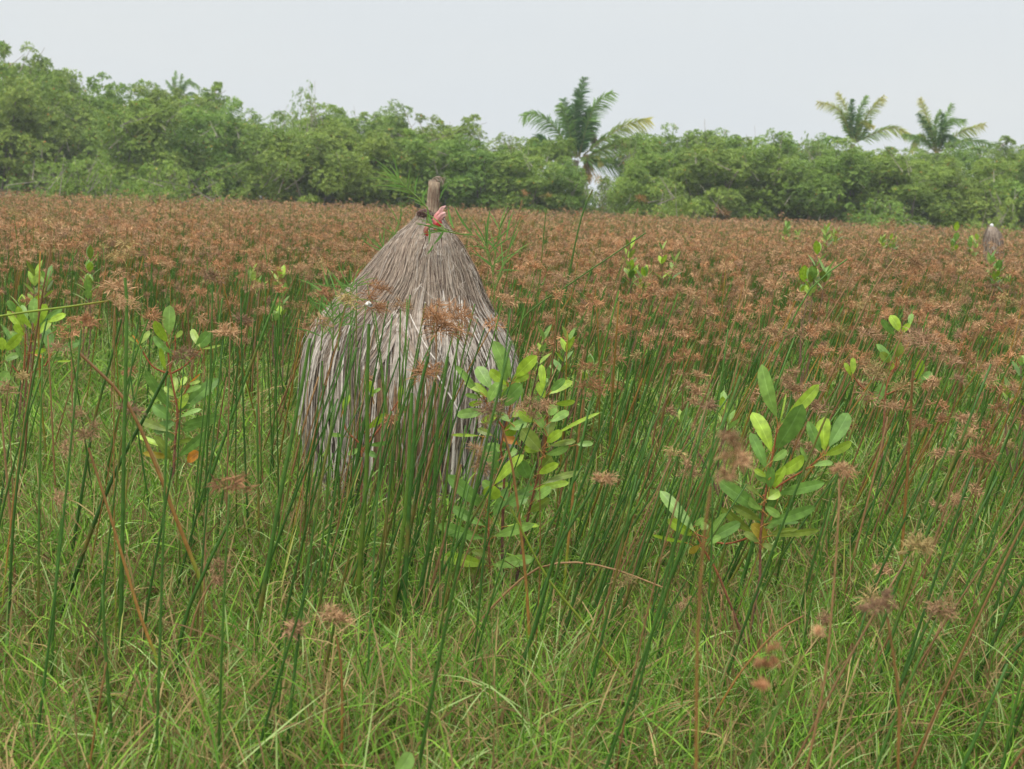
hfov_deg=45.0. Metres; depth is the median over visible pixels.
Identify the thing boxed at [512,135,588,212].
mangrove tree
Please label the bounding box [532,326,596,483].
mangrove sapling
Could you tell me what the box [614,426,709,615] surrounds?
sedge stalk
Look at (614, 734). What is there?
sedge stalk
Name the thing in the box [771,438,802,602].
sedge stalk
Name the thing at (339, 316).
tall grass
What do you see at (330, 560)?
sedge stalk
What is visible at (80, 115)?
mangrove tree
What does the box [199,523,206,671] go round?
sedge stalk
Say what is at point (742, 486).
sedge stalk
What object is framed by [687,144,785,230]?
mangrove tree
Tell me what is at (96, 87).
mangrove tree
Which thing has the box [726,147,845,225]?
mangrove tree
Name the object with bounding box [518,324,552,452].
mangrove sapling
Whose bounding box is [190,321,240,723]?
sedge stalk
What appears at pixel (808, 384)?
sedge stalk
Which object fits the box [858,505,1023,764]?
sedge stalk
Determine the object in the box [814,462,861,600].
sedge stalk
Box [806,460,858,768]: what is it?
sedge stalk
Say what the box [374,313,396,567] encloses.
sedge stalk
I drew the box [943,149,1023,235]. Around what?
mangrove tree
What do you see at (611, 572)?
sedge stalk
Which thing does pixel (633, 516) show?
sedge stalk
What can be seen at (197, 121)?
mangrove tree
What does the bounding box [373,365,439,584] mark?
sedge stalk
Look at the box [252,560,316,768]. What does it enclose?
sedge stalk
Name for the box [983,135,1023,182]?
mangrove tree
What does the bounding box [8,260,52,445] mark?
mangrove sapling
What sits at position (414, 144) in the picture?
mangrove tree
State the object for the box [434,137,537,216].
mangrove tree
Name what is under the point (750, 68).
sky
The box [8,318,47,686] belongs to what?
sedge stalk
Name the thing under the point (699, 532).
sedge stalk
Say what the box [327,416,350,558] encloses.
sedge stalk
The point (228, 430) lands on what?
sedge stalk
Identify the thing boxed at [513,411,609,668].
sedge stalk
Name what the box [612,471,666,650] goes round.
sedge stalk
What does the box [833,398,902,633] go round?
sedge stalk
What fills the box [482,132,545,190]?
mangrove tree
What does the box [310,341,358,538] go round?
sedge stalk
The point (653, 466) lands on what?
sedge stalk
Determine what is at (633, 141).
mangrove tree
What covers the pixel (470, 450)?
sedge stalk
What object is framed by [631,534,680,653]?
sedge stalk
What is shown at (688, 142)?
mangrove tree
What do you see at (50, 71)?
mangrove tree
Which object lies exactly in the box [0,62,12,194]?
mangrove tree
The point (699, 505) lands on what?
sedge stalk
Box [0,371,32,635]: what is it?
sedge stalk
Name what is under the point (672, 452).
sedge stalk
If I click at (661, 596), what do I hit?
sedge stalk
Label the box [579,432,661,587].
sedge stalk
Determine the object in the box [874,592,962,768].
sedge stalk
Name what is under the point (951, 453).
sedge stalk
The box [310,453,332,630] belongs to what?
sedge stalk
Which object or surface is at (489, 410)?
sedge stalk
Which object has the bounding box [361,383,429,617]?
sedge stalk
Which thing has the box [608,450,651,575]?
sedge stalk
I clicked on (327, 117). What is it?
mangrove tree
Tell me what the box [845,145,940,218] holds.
mangrove tree
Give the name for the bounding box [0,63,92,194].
mangrove tree
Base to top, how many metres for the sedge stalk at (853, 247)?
1.448 m
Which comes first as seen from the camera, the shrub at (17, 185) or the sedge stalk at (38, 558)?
the sedge stalk at (38, 558)
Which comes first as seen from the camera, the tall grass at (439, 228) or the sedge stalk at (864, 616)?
the sedge stalk at (864, 616)
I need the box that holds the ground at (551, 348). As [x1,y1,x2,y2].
[1,194,1018,768]
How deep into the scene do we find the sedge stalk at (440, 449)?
3.98 m
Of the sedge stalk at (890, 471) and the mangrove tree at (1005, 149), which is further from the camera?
the mangrove tree at (1005, 149)
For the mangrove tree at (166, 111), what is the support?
on the ground at (551, 348)
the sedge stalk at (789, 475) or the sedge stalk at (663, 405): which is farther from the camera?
the sedge stalk at (663, 405)
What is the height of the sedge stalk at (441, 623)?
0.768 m
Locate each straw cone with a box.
[297,176,520,541]
[982,224,1003,261]
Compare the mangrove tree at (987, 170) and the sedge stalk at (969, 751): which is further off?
the mangrove tree at (987, 170)
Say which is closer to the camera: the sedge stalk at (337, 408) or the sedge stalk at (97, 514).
the sedge stalk at (97, 514)
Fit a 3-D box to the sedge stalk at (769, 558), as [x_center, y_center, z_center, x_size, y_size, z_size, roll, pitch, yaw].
[0.601,0.527,3.008,0.330,1.122,0.009,2,8,0]
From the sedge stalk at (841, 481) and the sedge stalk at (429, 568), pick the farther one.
the sedge stalk at (841, 481)
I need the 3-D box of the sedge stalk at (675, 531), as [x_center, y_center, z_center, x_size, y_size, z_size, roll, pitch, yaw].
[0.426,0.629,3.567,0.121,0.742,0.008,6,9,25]
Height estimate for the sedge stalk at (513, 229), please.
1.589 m
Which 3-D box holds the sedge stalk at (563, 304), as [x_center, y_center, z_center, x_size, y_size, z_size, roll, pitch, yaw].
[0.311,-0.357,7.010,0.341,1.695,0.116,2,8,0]
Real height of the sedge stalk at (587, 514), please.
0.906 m
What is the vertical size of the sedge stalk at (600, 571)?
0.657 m
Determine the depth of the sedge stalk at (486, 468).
3.58 m
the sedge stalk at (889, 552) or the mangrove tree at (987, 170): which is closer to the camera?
the sedge stalk at (889, 552)
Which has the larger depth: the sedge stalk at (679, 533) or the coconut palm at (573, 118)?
the coconut palm at (573, 118)
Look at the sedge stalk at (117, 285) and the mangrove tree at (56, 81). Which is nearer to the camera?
the sedge stalk at (117, 285)
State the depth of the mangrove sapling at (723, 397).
4.67 m
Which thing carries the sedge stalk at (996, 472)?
on the ground at (551, 348)
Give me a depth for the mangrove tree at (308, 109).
60.53 m
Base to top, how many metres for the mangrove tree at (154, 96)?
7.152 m
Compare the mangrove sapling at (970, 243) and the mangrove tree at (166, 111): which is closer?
the mangrove sapling at (970, 243)
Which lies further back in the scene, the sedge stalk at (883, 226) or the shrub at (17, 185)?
the shrub at (17, 185)
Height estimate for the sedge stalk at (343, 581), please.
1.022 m
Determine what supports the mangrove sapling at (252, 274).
on the ground at (551, 348)
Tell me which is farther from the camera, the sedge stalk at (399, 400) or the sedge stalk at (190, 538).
the sedge stalk at (399, 400)
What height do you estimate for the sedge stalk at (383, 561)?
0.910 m
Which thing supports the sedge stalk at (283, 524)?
on the ground at (551, 348)
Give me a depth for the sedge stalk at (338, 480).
4.28 m
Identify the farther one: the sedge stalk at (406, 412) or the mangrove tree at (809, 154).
the mangrove tree at (809, 154)
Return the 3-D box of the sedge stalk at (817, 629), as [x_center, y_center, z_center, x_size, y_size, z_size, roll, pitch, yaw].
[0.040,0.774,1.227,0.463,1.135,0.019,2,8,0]
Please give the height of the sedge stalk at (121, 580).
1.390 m
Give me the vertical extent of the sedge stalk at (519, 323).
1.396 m
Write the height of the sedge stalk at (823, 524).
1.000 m
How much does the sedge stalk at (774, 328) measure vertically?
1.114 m
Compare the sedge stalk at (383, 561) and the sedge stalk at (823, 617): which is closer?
the sedge stalk at (823, 617)
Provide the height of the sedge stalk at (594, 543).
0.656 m
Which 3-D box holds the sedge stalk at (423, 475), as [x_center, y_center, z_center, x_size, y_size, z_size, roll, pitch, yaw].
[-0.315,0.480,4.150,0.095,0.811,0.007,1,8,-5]
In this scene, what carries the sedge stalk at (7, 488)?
on the ground at (551, 348)
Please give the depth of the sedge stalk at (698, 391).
3.67 m
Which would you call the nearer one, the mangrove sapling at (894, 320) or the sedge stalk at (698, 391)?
the sedge stalk at (698, 391)
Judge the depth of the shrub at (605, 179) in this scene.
61.74 m
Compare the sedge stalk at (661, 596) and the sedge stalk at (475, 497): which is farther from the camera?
the sedge stalk at (475, 497)
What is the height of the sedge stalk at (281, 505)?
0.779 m
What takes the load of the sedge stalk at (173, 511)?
on the ground at (551, 348)
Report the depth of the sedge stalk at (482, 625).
3.17 m
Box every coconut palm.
[153,70,200,115]
[518,76,654,184]
[814,91,911,148]
[901,96,997,160]
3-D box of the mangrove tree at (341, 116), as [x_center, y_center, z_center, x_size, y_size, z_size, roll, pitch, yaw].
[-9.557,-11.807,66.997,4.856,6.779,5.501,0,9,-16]
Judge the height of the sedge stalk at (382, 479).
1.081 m
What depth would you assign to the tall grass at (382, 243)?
5.56 m
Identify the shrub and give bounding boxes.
[0,161,64,208]
[6,160,111,206]
[47,156,112,219]
[67,145,132,210]
[88,158,194,216]
[124,166,213,221]
[158,168,228,215]
[558,164,609,212]
[571,175,616,227]
[590,173,630,221]
[645,176,723,228]
[838,197,922,250]
[961,175,1023,245]
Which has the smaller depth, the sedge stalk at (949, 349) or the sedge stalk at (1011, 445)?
the sedge stalk at (949, 349)
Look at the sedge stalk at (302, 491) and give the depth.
3.69 m
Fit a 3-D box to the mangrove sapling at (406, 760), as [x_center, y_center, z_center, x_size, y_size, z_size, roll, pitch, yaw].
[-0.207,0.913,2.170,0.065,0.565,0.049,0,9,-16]
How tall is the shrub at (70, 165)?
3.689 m
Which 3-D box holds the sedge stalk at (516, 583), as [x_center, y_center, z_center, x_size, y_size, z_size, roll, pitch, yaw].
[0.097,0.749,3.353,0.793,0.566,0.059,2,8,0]
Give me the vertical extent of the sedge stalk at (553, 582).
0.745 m
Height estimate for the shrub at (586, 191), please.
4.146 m
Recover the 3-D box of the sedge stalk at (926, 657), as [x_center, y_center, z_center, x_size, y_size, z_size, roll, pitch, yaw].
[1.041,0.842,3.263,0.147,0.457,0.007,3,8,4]
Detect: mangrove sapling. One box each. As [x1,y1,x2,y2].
[0,298,78,450]
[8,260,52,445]
[73,245,100,396]
[128,305,219,516]
[242,262,285,364]
[269,283,288,399]
[332,380,403,527]
[395,752,414,768]
[438,341,599,633]
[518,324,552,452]
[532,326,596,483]
[622,236,651,379]
[634,241,682,367]
[653,364,851,690]
[677,390,739,558]
[782,220,801,245]
[797,240,836,386]
[821,222,843,289]
[844,314,932,552]
[878,234,898,281]
[945,221,960,335]
[962,233,979,325]
[984,250,1013,349]
[1003,355,1023,503]
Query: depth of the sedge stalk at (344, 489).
3.76 m
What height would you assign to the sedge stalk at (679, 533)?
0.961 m
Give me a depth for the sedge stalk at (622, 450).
4.46 m
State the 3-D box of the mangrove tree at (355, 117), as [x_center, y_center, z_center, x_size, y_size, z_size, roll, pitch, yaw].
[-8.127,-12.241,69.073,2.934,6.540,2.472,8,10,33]
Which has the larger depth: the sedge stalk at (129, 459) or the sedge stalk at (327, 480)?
the sedge stalk at (327, 480)
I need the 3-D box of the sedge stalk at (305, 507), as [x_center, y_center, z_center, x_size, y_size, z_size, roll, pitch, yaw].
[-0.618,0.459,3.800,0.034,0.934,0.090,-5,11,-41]
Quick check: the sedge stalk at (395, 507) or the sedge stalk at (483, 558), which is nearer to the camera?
the sedge stalk at (483, 558)
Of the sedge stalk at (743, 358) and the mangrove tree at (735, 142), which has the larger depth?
the mangrove tree at (735, 142)
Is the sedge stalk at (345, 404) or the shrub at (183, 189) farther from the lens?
the shrub at (183, 189)
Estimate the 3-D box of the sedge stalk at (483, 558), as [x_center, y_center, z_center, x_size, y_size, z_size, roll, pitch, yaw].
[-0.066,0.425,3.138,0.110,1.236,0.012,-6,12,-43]
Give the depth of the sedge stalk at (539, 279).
7.18 m
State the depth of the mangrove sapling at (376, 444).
4.38 m
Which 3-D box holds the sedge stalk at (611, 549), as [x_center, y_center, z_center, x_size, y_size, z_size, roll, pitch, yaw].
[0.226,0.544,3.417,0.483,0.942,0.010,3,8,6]
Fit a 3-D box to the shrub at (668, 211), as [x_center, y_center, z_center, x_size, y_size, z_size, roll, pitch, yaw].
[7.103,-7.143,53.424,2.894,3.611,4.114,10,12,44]
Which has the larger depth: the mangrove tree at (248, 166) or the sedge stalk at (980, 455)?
the mangrove tree at (248, 166)
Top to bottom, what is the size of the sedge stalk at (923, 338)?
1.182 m
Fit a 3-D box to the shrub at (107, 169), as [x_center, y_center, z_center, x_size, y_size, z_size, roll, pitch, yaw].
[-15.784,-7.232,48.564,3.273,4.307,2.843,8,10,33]
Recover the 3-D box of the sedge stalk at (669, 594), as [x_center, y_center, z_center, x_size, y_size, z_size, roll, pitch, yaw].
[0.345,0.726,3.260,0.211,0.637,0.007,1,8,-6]
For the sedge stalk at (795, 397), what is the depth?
4.06 m
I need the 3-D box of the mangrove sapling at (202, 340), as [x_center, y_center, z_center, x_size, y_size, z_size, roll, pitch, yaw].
[-1.224,0.261,4.498,0.346,1.097,0.159,2,8,0]
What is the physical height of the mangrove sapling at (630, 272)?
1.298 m
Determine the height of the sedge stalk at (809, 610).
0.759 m
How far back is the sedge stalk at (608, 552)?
3.97 m
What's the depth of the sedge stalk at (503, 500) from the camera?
3.79 m
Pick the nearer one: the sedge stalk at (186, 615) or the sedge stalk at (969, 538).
the sedge stalk at (186, 615)
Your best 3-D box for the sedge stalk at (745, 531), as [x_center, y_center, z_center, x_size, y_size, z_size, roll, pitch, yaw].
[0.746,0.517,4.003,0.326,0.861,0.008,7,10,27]
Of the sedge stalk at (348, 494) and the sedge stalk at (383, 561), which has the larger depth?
the sedge stalk at (348, 494)
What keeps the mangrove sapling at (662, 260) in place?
on the ground at (551, 348)
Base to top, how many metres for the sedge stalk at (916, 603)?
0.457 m
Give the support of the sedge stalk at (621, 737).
on the ground at (551, 348)
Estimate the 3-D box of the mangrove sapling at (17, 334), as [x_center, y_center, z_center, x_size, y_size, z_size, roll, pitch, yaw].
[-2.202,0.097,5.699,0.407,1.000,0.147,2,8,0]
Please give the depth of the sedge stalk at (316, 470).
4.01 m
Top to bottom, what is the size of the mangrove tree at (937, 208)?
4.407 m
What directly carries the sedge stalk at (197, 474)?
on the ground at (551, 348)
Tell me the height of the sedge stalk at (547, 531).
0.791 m
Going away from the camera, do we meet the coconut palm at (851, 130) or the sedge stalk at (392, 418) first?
the sedge stalk at (392, 418)
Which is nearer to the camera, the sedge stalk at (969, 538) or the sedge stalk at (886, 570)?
the sedge stalk at (886, 570)
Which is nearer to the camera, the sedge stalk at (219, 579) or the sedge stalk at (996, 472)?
the sedge stalk at (219, 579)
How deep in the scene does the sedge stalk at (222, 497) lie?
4.14 m
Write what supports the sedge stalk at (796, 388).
on the ground at (551, 348)
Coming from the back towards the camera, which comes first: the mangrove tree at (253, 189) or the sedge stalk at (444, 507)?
the mangrove tree at (253, 189)
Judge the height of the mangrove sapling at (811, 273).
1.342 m
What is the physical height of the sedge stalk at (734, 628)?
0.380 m
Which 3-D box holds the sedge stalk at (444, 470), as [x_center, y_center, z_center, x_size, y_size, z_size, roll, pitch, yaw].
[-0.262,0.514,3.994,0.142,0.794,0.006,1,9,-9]
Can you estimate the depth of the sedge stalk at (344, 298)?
3.70 m
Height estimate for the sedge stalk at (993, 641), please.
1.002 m
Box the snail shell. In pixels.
[365,301,372,306]
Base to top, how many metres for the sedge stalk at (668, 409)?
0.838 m
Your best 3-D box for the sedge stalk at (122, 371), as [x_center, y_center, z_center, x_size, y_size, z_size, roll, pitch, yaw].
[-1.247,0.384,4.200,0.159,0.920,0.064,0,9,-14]
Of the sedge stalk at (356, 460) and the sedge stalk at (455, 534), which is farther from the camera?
the sedge stalk at (356, 460)
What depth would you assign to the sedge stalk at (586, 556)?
3.23 m
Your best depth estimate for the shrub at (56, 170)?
49.19 m
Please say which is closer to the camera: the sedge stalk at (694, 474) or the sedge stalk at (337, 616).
the sedge stalk at (337, 616)
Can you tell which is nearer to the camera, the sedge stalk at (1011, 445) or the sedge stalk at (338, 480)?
the sedge stalk at (338, 480)
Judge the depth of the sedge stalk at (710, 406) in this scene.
3.64 m
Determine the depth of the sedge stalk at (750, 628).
3.38 m
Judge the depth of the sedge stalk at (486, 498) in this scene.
4.28 m
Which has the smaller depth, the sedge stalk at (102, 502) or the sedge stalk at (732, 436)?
the sedge stalk at (732, 436)
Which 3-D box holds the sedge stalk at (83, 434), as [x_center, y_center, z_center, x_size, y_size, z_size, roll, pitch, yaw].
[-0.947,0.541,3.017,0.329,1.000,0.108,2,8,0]
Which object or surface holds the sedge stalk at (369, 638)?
on the ground at (551, 348)
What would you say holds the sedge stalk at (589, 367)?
on the ground at (551, 348)
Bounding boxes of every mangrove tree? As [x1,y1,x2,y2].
[0,40,13,186]
[0,41,102,191]
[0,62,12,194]
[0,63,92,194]
[0,70,85,199]
[0,74,87,196]
[23,88,127,196]
[27,62,71,161]
[61,79,94,161]
[69,71,127,158]
[69,98,175,204]
[89,78,165,176]
[116,95,211,205]
[132,82,225,180]
[140,96,253,208]
[188,81,266,208]
[198,108,292,208]
[205,127,287,210]
[215,122,325,215]
[239,124,382,212]
[241,102,358,199]
[273,80,322,203]
[303,119,428,209]
[309,104,372,207]
[324,99,424,221]
[344,109,381,151]
[359,128,446,215]
[366,112,452,216]
[397,133,487,217]
[427,114,503,213]
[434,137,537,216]
[479,149,570,222]
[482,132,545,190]
[497,134,533,189]
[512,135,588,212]
[532,156,596,225]
[598,126,698,217]
[605,138,722,225]
[607,157,661,222]
[618,142,651,180]
[655,119,729,217]
[655,135,771,225]
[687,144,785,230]
[704,127,765,185]
[725,128,802,219]
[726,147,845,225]
[771,131,846,221]
[775,147,878,229]
[790,130,825,194]
[811,136,895,203]
[811,145,932,230]
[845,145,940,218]
[859,154,962,237]
[901,148,981,238]
[914,157,996,232]
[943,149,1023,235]
[944,138,1020,194]
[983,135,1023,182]
[986,177,1023,233]
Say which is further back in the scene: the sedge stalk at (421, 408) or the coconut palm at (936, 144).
the coconut palm at (936, 144)
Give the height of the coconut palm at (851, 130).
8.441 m
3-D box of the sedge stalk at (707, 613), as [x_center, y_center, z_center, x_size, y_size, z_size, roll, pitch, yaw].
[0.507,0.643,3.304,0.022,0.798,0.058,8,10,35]
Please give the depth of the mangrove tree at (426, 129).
64.71 m
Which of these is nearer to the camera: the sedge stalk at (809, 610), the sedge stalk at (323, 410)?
the sedge stalk at (809, 610)
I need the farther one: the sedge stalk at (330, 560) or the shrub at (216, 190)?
the shrub at (216, 190)
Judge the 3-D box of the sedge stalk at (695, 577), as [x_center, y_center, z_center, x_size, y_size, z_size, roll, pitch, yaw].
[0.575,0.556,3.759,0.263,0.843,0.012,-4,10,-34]
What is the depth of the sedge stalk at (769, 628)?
3.38 m
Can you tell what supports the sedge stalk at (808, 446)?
on the ground at (551, 348)
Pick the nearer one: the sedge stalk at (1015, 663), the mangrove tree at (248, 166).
the sedge stalk at (1015, 663)
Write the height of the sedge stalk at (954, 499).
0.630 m
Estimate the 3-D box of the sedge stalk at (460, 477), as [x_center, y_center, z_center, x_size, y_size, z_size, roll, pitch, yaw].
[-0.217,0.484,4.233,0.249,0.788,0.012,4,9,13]
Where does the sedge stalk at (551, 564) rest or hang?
on the ground at (551, 348)
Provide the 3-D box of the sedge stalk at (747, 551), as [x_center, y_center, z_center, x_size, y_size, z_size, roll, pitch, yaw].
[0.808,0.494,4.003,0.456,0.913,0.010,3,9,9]
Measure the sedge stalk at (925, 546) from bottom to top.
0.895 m
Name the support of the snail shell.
attached to the sedge stalk at (363, 517)
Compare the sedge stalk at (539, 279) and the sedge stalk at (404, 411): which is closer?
the sedge stalk at (404, 411)
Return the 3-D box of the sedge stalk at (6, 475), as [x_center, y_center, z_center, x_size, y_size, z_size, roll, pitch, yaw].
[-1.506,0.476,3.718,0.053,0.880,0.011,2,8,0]
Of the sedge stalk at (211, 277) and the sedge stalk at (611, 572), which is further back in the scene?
the sedge stalk at (211, 277)
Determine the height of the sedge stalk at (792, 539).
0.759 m
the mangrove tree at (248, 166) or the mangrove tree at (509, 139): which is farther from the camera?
the mangrove tree at (509, 139)
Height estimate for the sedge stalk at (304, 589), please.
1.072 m
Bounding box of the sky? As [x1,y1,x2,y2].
[0,0,1023,205]
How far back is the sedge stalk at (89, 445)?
3.86 m
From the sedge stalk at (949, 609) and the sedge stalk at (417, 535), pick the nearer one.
the sedge stalk at (949, 609)
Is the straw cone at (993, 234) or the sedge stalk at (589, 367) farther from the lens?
the straw cone at (993, 234)
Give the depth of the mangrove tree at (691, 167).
56.60 m
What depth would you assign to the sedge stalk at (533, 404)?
3.66 m
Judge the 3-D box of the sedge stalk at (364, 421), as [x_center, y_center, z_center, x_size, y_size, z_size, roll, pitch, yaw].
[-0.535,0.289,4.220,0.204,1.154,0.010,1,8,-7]
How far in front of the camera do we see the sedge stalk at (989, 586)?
2.99 m
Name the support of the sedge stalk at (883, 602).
on the ground at (551, 348)
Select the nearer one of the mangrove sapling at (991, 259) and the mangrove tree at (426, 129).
the mangrove sapling at (991, 259)
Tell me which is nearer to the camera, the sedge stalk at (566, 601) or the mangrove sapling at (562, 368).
the sedge stalk at (566, 601)
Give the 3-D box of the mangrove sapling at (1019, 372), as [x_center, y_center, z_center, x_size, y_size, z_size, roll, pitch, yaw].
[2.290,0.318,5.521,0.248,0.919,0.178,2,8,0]
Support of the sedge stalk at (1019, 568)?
on the ground at (551, 348)
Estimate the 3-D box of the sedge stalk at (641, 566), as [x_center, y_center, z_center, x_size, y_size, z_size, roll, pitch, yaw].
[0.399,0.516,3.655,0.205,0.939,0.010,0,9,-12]
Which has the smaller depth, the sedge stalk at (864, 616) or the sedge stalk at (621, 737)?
the sedge stalk at (621, 737)
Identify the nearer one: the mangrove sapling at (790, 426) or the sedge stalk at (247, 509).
the mangrove sapling at (790, 426)
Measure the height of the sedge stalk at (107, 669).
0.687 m
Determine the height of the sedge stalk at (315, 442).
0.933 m
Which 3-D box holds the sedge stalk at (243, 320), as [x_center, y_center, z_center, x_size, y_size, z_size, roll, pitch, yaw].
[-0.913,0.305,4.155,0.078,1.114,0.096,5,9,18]
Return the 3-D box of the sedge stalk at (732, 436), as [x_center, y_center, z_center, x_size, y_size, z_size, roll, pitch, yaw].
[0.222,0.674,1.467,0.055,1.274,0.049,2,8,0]
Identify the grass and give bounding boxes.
[287,264,381,518]
[363,201,403,249]
[368,151,531,519]
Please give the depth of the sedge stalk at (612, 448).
4.35 m
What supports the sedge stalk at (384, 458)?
on the ground at (551, 348)
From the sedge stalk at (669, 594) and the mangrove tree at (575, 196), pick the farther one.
the mangrove tree at (575, 196)
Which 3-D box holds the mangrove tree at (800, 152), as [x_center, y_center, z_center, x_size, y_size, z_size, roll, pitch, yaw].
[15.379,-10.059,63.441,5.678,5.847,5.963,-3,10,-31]
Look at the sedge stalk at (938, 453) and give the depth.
3.99 m
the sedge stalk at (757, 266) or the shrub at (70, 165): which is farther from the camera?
the shrub at (70, 165)
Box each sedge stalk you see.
[0,291,129,316]
[0,369,29,511]
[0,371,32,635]
[0,376,40,525]
[0,378,21,563]
[0,398,19,629]
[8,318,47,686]
[33,310,101,756]
[37,354,42,673]
[41,344,203,673]
[49,487,75,740]
[55,405,178,740]
[62,293,143,602]
[79,375,127,624]
[80,352,223,665]
[85,325,137,741]
[88,662,106,768]
[95,275,134,669]
[99,401,146,674]
[101,237,143,760]
[101,584,116,765]
[114,348,142,665]
[121,363,156,544]
[137,467,172,697]
[154,378,169,767]
[166,440,217,634]
[170,520,230,709]
[174,359,184,606]
[183,292,278,552]
[184,555,234,706]
[186,377,207,605]
[189,298,222,592]
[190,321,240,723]
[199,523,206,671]
[200,267,226,548]
[204,472,260,768]
[208,418,235,617]
[224,318,230,562]
[229,311,256,549]
[234,312,332,766]
[235,402,361,644]
[240,297,252,586]
[242,399,338,644]
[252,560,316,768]
[253,415,298,620]
[256,404,260,578]
[260,354,263,560]
[262,286,333,617]
[267,347,357,704]
[267,364,343,583]
[269,618,308,768]
[274,325,279,575]
[274,423,291,603]
[275,289,360,614]
[282,355,341,592]
[284,403,336,767]
[284,426,301,590]
[295,321,352,598]
[295,381,308,609]
[297,411,316,513]
[298,366,321,592]
[301,385,324,590]
[304,438,316,580]
[308,457,362,660]
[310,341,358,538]
[310,411,391,768]
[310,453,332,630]
[311,390,348,664]
[312,600,353,767]
[320,392,364,681]
[322,392,332,570]
[325,296,357,585]
[326,416,376,569]
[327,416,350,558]
[332,324,375,527]
[337,432,340,560]
[338,301,388,559]
[338,378,413,636]
[340,348,418,634]
[342,369,376,569]
[343,337,434,601]
[343,357,398,560]
[350,276,395,672]
[350,283,356,559]
[359,399,451,642]
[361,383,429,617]
[361,406,403,589]
[363,410,396,561]
[364,314,392,757]
[364,429,422,642]
[367,285,390,541]
[371,338,409,627]
[372,414,395,688]
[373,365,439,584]
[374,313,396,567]
[377,328,484,657]
[381,331,421,636]
[383,295,410,587]
[385,357,443,670]
[386,445,432,637]
[389,303,425,521]
[394,370,462,626]
[396,361,444,632]
[399,394,557,652]
[400,302,474,665]
[402,299,407,559]
[408,318,477,584]
[408,325,462,576]
[408,409,435,586]
[412,295,479,647]
[412,305,437,486]
[414,304,475,609]
[415,424,455,605]
[416,340,511,768]
[417,441,494,635]
[418,484,445,621]
[423,424,482,588]
[428,425,465,661]
[433,375,513,659]
[434,322,459,635]
[434,485,469,665]
[440,449,474,622]
[444,453,505,619]
[447,380,507,550]
[447,561,696,670]
[454,396,482,541]
[457,397,519,608]
[459,383,546,622]
[461,573,504,683]
[467,462,536,694]
[471,308,510,701]
[472,394,532,721]
[483,469,621,735]
[485,365,557,573]
[485,397,596,612]
[490,189,527,303]
[490,466,582,660]
[499,400,591,733]
[510,232,645,336]
[510,499,576,734]
[511,509,681,762]
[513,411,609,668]
[520,379,579,570]
[528,191,551,401]
[533,451,540,667]
[535,418,690,681]
[546,371,589,572]
[546,423,626,695]
[548,172,601,378]
[550,506,598,658]
[554,400,619,572]
[555,380,632,608]
[560,358,605,612]
[560,504,610,640]
[563,444,687,692]
[568,408,661,639]
[569,391,607,570]
[569,441,638,603]
[573,475,637,754]
[575,510,622,644]
[577,479,640,658]
[578,385,646,577]
[579,414,654,650]
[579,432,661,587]
[580,489,646,610]
[583,422,640,585]
[584,422,652,664]
[585,194,648,413]
[586,361,633,580]
[587,375,719,649]
[589,404,678,583]
[590,426,661,669]
[600,421,651,628]
[600,482,670,664]
[603,407,679,595]
[604,375,741,768]
[604,426,690,637]
[605,423,711,575]
[605,511,669,654]
[607,412,726,744]
[608,383,707,650]
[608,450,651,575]
[608,572,637,742]
[609,718,618,752]
[610,352,682,548]
[611,391,732,610]
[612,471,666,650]
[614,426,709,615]
[615,402,707,768]
[617,407,706,768]
[620,484,746,705]
[621,402,688,648]
[627,537,728,720]
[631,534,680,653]
[632,401,715,595]
[633,459,716,611]
[637,376,678,462]
[637,543,688,680]
[641,206,730,427]
[645,426,697,608]
[646,408,687,671]
[646,453,704,742]
[650,479,686,649]
[657,397,720,638]
[659,324,780,572]
[660,437,727,612]
[663,346,772,605]
[670,255,770,481]
[676,428,741,652]
[681,606,832,768]
[682,350,753,591]
[686,329,728,616]
[690,477,712,748]
[694,236,873,618]
[695,428,754,768]
[698,375,843,759]
[699,319,808,652]
[708,402,843,620]
[709,441,790,613]
[714,374,809,616]
[717,617,729,697]
[718,589,744,717]
[718,594,722,667]
[719,399,822,596]
[720,473,795,654]
[727,378,805,630]
[727,472,837,656]
[732,611,744,690]
[735,393,801,610]
[737,376,827,618]
[742,585,757,696]
[743,612,763,710]
[744,357,891,632]
[745,624,824,768]
[750,218,896,450]
[750,641,780,768]
[754,441,818,617]
[763,608,772,676]
[765,248,926,509]
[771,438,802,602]
[777,377,874,594]
[787,385,883,664]
[790,506,830,708]
[790,523,938,768]
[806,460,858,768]
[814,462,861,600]
[820,439,1002,764]
[820,446,948,672]
[826,583,893,768]
[828,415,932,588]
[828,658,859,768]
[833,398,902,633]
[837,473,927,673]
[841,410,975,748]
[845,376,918,630]
[847,561,893,656]
[849,341,956,598]
[854,589,900,768]
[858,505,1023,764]
[860,364,991,739]
[868,476,997,756]
[874,465,973,764]
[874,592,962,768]
[886,497,946,589]
[895,325,944,641]
[896,469,1023,750]
[896,622,941,724]
[902,490,967,614]
[902,581,925,638]
[905,423,979,638]
[909,406,1023,634]
[920,514,1023,759]
[928,529,1023,709]
[930,481,984,562]
[933,519,1023,680]
[934,429,1009,645]
[935,636,1023,760]
[938,433,1023,701]
[941,357,1001,588]
[945,649,1023,760]
[949,437,1018,565]
[955,431,1023,559]
[958,577,1023,722]
[960,664,1008,768]
[967,383,1023,573]
[975,509,1023,672]
[981,632,1023,748]
[982,493,1023,561]
[993,557,1023,623]
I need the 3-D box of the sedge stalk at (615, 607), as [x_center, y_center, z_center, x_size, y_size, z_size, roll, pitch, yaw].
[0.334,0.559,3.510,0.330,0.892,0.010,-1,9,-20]

